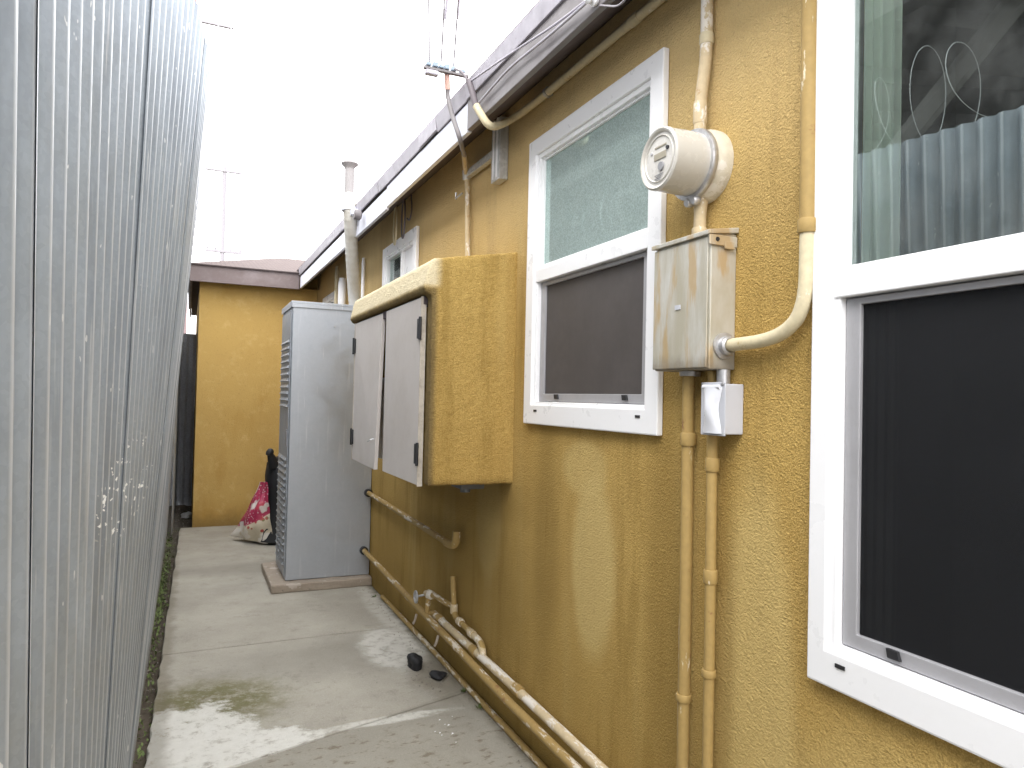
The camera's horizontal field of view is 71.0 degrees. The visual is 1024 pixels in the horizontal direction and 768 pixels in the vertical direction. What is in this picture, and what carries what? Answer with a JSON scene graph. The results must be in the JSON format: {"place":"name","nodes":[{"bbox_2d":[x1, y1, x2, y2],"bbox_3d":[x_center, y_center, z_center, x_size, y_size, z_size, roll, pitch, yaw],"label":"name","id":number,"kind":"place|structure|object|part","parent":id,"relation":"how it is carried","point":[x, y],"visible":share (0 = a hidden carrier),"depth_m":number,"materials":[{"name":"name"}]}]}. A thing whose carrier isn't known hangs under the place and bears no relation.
{"place":"outdoors","nodes":[
{"label":"outdoors","id":0,"kind":"place"},
{"bbox_2d":[132,505,191,767],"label":"soil","id":1,"kind":"structure","parent":0,"point":[151,694],"depth_m":4.03,"materials":[{"name":"brown soil"}]},
{"bbox_2d":[133,530,178,763],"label":"ground weeds","id":2,"kind":"object","parent":1,"relation":"on","point":[162,581],"visible":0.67,"depth_m":4.59,"materials":[{"name":"green plant"}]},
{"bbox_2d":[171,361,180,534],"bbox_3d":[-3.708,0.288,7.946,0.016,2.340,2.300,2,-1,-24],"label":"corrugated fence","id":3,"kind":"object","parent":1,"relation":"on","point":[175,462],"visible":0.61,"depth_m":7.27,"materials":[{"name":"grey metal"}]},
{"bbox_2d":[169,333,196,505],"bbox_3d":[-4.018,0.455,9.121,0.900,2.180,0.023,2,-1,-24],"label":"dark end fence","id":4,"kind":"object","parent":1,"relation":"on","point":[186,423],"visible":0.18,"depth_m":9.07,"materials":[{"name":"grey metal"}]},
{"bbox_2d":[181,511,191,517],"bbox_3d":[-3.704,1.492,8.191,0.124,0.067,0.111,1,-1,27],"label":"debris stone","id":5,"kind":"object","parent":1,"relation":"on","point":[188,514],"visible":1,"depth_m":8.15,"materials":[{"name":"grey stone"}]},
{"bbox_2d":[161,525,405,660],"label":"concrete path","id":6,"kind":"structure","parent":0,"point":[221,596],"depth_m":4.76,"materials":[{"name":"grey concrete"}]},
{"bbox_2d":[230,482,271,543],"bbox_3d":[-2.429,1.191,6.715,0.491,0.558,0.187,0,-2,42],"label":"shopping bag","id":7,"kind":"object","parent":6,"relation":"on","point":[254,524],"visible":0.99,"depth_m":6.62,"materials":[{"name":"pink plastic"}]},
{"bbox_2d":[261,448,278,544],"bbox_3d":[-2.217,1.045,6.828,0.462,0.887,0.488,1,-1,8],"label":"black bundle","id":8,"kind":"object","parent":6,"relation":"on","point":[271,475],"visible":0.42,"depth_m":6.66,"materials":[{"name":"fabric"}]},
{"bbox_2d":[261,562,371,593],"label":"plinth","id":9,"kind":"structure","parent":6,"relation":"on","point":[277,583],"depth_m":5.18,"materials":[{"name":"beige concrete"}]},
{"bbox_2d":[275,301,371,580],"bbox_3d":[-1.451,0.414,5.525,0.626,2.006,0.607,2,-1,-24],"label":"metal cabinet","id":10,"kind":"object","parent":9,"relation":"on","point":[323,510],"visible":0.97,"depth_m":5.24,"materials":[{"name":"metal"}]},
{"bbox_3d":[-1.729,0.425,5.403,0.020,1.908,0.520,2,-1,-24],"label":"access door","id":11,"kind":"part","parent":10,"relation":"part of","materials":[{"name":"metal"}]},
{"bbox_2d":[340,160,361,304],"bbox_3d":[-1.159,-1.073,5.166,0.161,1.008,0.699,2,-1,-11],"label":"flue pipe","id":12,"kind":"object","parent":10,"relation":"attached to","point":[351,213],"visible":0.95,"depth_m":5.10,"materials":[{"name":"metal"}]},
{"bbox_2d":[144,626,466,767],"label":"concrete path","id":13,"kind":"structure","parent":0,"point":[230,707],"depth_m":3.35,"materials":[{"name":"grey concrete"}]},
{"bbox_2d":[407,653,422,671],"bbox_3d":[-0.495,1.432,3.707,0.078,0.070,0.121,2,-1,-24],"label":"debris lump","id":14,"kind":"object","parent":13,"relation":"on","point":[414,661],"visible":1,"depth_m":3.68,"materials":[{"name":"black stone"}]},
{"bbox_2d":[429,670,447,680],"bbox_3d":[-0.374,1.449,3.576,0.095,0.033,0.095,1,-1,20],"label":"debris lump","id":15,"kind":"object","parent":13,"relation":"on","point":[437,675],"visible":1,"depth_m":3.56,"materials":[{"name":"black stone"}]},
{"bbox_2d":[140,507,526,766],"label":"gravel","id":16,"kind":"structure","parent":0,"point":[384,613],"depth_m":3.70,"materials":[{"name":"grey gravel"}]},
{"bbox_2d":[187,0,538,333],"label":"sky","id":17,"kind":"structure","parent":0,"point":[359,64],"materials":[{"name":"white"}]},
{"bbox_2d":[232,692,537,767],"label":"concrete path","id":18,"kind":"structure","parent":0,"point":[411,739],"depth_m":2.87,"materials":[{"name":"grey concrete"}]},
{"bbox_2d":[380,595,547,767],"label":"ground pipe","id":19,"kind":"object","parent":18,"relation":"on","point":[535,759],"visible":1,"depth_m":3.34,"materials":[{"name":"beige metal"}]},
{"label":"ground","id":20,"kind":"structure","parent":0,"visible":0},
{"bbox_2d":[0,0,209,767],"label":"corrugated fence","id":21,"kind":"object","parent":20,"relation":"on","point":[103,103],"visible":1,"depth_m":1.05,"materials":[{"name":"grey metal"}]},
{"bbox_2d":[193,0,231,243],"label":"razor wire","id":22,"kind":"object","parent":21,"relation":"attached to","point":[209,92],"visible":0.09,"depth_m":2.76,"materials":[{"name":"grey metal"}]},
{"bbox_2d":[184,0,233,332],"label":"utility pole","id":23,"kind":"object","parent":20,"relation":"on","point":[226,27],"visible":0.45,"depth_m":36.93,"materials":[{"name":"metal"}]},
{"bbox_2d":[205,166,241,260],"bbox_3d":[-11.300,-3.342,27.849,1.400,10.300,0.220,2,-1,-24],"label":"utility pole","id":24,"kind":"object","parent":20,"relation":"on","point":[222,251],"visible":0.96,"depth_m":27.85,"materials":[{"name":"metal"}]},
{"bbox_2d":[188,258,320,526],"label":"wing","id":25,"kind":"structure","parent":20,"relation":"on","point":[235,307],"depth_m":7.63,"materials":[{"name":"yellow paint"}]},
{"bbox_2d":[297,0,1002,767],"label":"house","id":26,"kind":"structure","parent":20,"relation":"on","point":[561,562],"depth_m":2.19,"materials":[{"name":"paint"}]},
{"bbox_2d":[323,291,333,303],"bbox_3d":[-1.701,-0.417,7.246,0.324,1.150,0.900,2,-1,-24],"label":"window","id":27,"kind":"structure","parent":26,"relation":"attached to","point":[329,298],"depth_m":7.14,"materials":[{"name":"white plastic"}]},
{"bbox_2d":[334,266,338,303],"bbox_3d":[-1.652,-0.402,6.697,0.035,1.400,0.036,2,-1,-24],"label":"wall pipe","id":28,"kind":"object","parent":26,"relation":"attached to","point":[336,284],"depth_m":6.69,"materials":[{"name":"beige metal"}]},
{"bbox_2d":[338,278,345,303],"bbox_3d":[-1.527,-0.325,6.391,0.068,1.240,0.070,2,-1,-24],"label":"wall pipe","id":29,"kind":"object","parent":26,"relation":"attached to","point":[342,291],"depth_m":6.37,"materials":[{"name":"white plastic"}]},
{"bbox_2d":[361,258,364,297],"bbox_3d":[-1.204,-0.361,5.736,0.027,1.300,0.028,2,-1,-24],"label":"wall pipe","id":30,"kind":"object","parent":26,"relation":"attached to","point":[363,279],"depth_m":5.74,"materials":[{"name":"white plastic"}]},
{"bbox_2d":[382,226,419,285],"bbox_3d":[-0.623,-0.658,4.871,0.324,0.825,1.040,2,-1,-24],"label":"window","id":31,"kind":"structure","parent":26,"relation":"attached to","point":[400,257],"depth_m":4.77,"materials":[{"name":"white plastic"}]},
{"bbox_2d":[393,193,411,244],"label":"cable loops","id":32,"kind":"object","parent":26,"relation":"hanging from","point":[405,218],"visible":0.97,"depth_m":4.65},
{"bbox_2d":[364,489,460,548],"bbox_3d":[-0.671,0.790,4.456,0.060,0.101,2.000,2,-1,-24],"label":"side pipe","id":33,"kind":"object","parent":26,"relation":"attached to","point":[453,543],"visible":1,"depth_m":4.04,"materials":[{"name":"yellow metal"}]},
{"bbox_2d":[350,252,516,486],"bbox_3d":[-0.484,-0.066,3.663,0.455,1.011,1.471,2,-1,-24],"label":"wall cupboard","id":34,"kind":"object","parent":26,"relation":"attached to","point":[433,345],"depth_m":3.04,"materials":[{"name":"stucco"},{"name":"paint"},{"name":"dark metal"}]},
{"bbox_2d":[350,313,385,469],"bbox_3d":[-0.806,0.039,3.895,0.064,0.795,0.641,2,-1,-24],"label":"door","id":35,"kind":"structure","parent":34,"relation":"in","point":[368,342],"depth_m":3.82,"materials":[{"name":"paint"}]},
{"bbox_2d":[382,296,426,486],"bbox_3d":[-0.501,0.032,3.254,0.033,0.793,0.601,2,-1,-24],"label":"door","id":36,"kind":"structure","parent":34,"relation":"in","point":[406,323],"depth_m":3.19,"materials":[{"name":"paint"}]},
{"bbox_2d":[423,61,491,255],"bbox_3d":[-0.198,-0.972,3.328,0.290,0.831,0.564,1,-1,12],"label":"service mast","id":37,"kind":"object","parent":34,"relation":"on","point":[433,69],"visible":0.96,"depth_m":3.30,"materials":[{"name":"metal"}]},
{"bbox_2d":[428,0,429,61],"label":"drop wire","id":38,"kind":"object","parent":37,"relation":"attached to","point":[428,30],"visible":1,"depth_m":3.02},
{"bbox_2d":[440,0,447,64],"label":"drop wire","id":39,"kind":"object","parent":37,"relation":"attached to","point":[445,5],"visible":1,"depth_m":3.05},
{"bbox_2d":[453,0,459,65],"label":"drop wire","id":40,"kind":"object","parent":37,"relation":"attached to","point":[458,10],"visible":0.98,"depth_m":3.06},
{"bbox_2d":[451,484,483,492],"bbox_3d":[-0.198,0.456,3.192,0.110,0.045,0.130,2,-1,-24],"label":"metal stub","id":41,"kind":"object","parent":34,"relation":"attached to","point":[464,488],"visible":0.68,"depth_m":3.14,"materials":[{"name":"grey metal"}]},
{"bbox_2d":[359,546,582,767],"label":"long lower pipe","id":42,"kind":"object","parent":26,"relation":"attached to","point":[560,753],"visible":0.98,"depth_m":3.05,"materials":[{"name":"yellow metal"}]},
{"bbox_2d":[491,116,508,184],"bbox_3d":[-0.057,-1.055,3.246,0.048,0.282,0.095,2,-1,-24],"label":"grey channel","id":43,"kind":"object","parent":26,"relation":"attached to","point":[499,165],"visible":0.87,"depth_m":3.21,"materials":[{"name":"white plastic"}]},
{"bbox_2d":[412,610,607,767],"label":"long upper pipe","id":44,"kind":"object","parent":26,"relation":"attached to","point":[572,741],"visible":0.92,"depth_m":2.81,"materials":[{"name":"beige metal"}]},
{"bbox_2d":[413,589,450,612],"bbox_3d":[-0.404,1.181,3.794,0.074,0.147,0.358,2,-2,-44],"label":"gas valve","id":45,"kind":"object","parent":44,"relation":"attached to","point":[429,594],"visible":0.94,"depth_m":3.84,"materials":[{"name":"metal"}]},
{"bbox_2d":[450,576,485,654],"bbox_3d":[-0.213,1.103,3.438,0.041,0.260,0.476,2,-1,-23],"label":"gas riser","id":46,"kind":"object","parent":44,"relation":"attached to","point":[472,633],"visible":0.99,"depth_m":3.51,"materials":[{"name":"beige metal"}]},
{"bbox_2d":[471,0,625,102],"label":"fascia cable","id":47,"kind":"object","parent":26,"relation":"attached to","point":[579,7],"visible":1,"depth_m":2.37,"materials":[{"name":"white plastic"}]},
{"bbox_2d":[466,0,665,129],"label":"eaves conduit","id":48,"kind":"object","parent":26,"relation":"attached to","point":[635,18],"visible":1,"depth_m":2.65,"materials":[{"name":"metal"}]},
{"bbox_2d":[454,68,466,79],"bbox_3d":[-0.217,-1.302,3.029,0.023,0.142,0.188,2,-1,-24],"label":"cable","id":49,"kind":"object","parent":48,"relation":"attached to","point":[461,72],"visible":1,"depth_m":2.99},
{"bbox_2d":[523,47,668,435],"bbox_3d":[0.530,-0.411,2.659,0.626,1.353,1.120,2,-1,-24],"label":"window","id":50,"kind":"structure","parent":26,"relation":"attached to","point":[596,232],"depth_m":2.49,"materials":[{"name":"white plastic"}]},
{"bbox_2d":[676,376,696,767],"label":"wall conduit","id":51,"kind":"object","parent":26,"relation":"attached to","point":[688,436],"depth_m":1.94,"materials":[{"name":"beige metal"}]},
{"bbox_2d":[640,126,733,233],"bbox_3d":[0.459,-0.540,1.921,0.170,0.298,0.196,2,-1,-24],"label":"electric meter","id":52,"kind":"object","parent":26,"relation":"attached to","point":[693,168],"visible":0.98,"depth_m":1.87,"materials":[{"name":"metal"}]},
{"bbox_2d":[652,228,738,375],"bbox_3d":[0.487,-0.212,1.931,0.098,0.379,0.252,2,-1,-24],"label":"breaker box","id":53,"kind":"object","parent":26,"relation":"attached to","point":[694,292],"visible":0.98,"depth_m":1.86,"materials":[{"name":"beige metal"}]},
{"bbox_2d":[693,0,713,128],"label":"meter riser","id":54,"kind":"object","parent":26,"relation":"attached to","point":[706,43],"visible":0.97,"depth_m":1.93,"materials":[{"name":"beige metal"}]},
{"bbox_2d":[701,371,719,767],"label":"wall conduit","id":55,"kind":"object","parent":26,"relation":"attached to","point":[710,570],"depth_m":1.85,"materials":[{"name":"beige metal"}]},
{"bbox_2d":[701,369,742,435],"bbox_3d":[0.529,0.047,1.829,0.083,0.168,0.092,2,-1,-24],"label":"switch box","id":56,"kind":"object","parent":26,"relation":"attached to","point":[721,405],"visible":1,"depth_m":1.80,"materials":[{"name":"grey paint"}]},
{"bbox_2d":[713,0,816,358],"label":"side conduit","id":57,"kind":"object","parent":26,"relation":"attached to","point":[726,345],"visible":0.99,"depth_m":1.60,"materials":[{"name":"metal"}]},
{"bbox_2d":[807,0,1023,767],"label":"window","id":58,"kind":"structure","parent":26,"relation":"attached to","point":[916,572],"depth_m":1.47,"materials":[{"name":"white plastic"}]}
]}

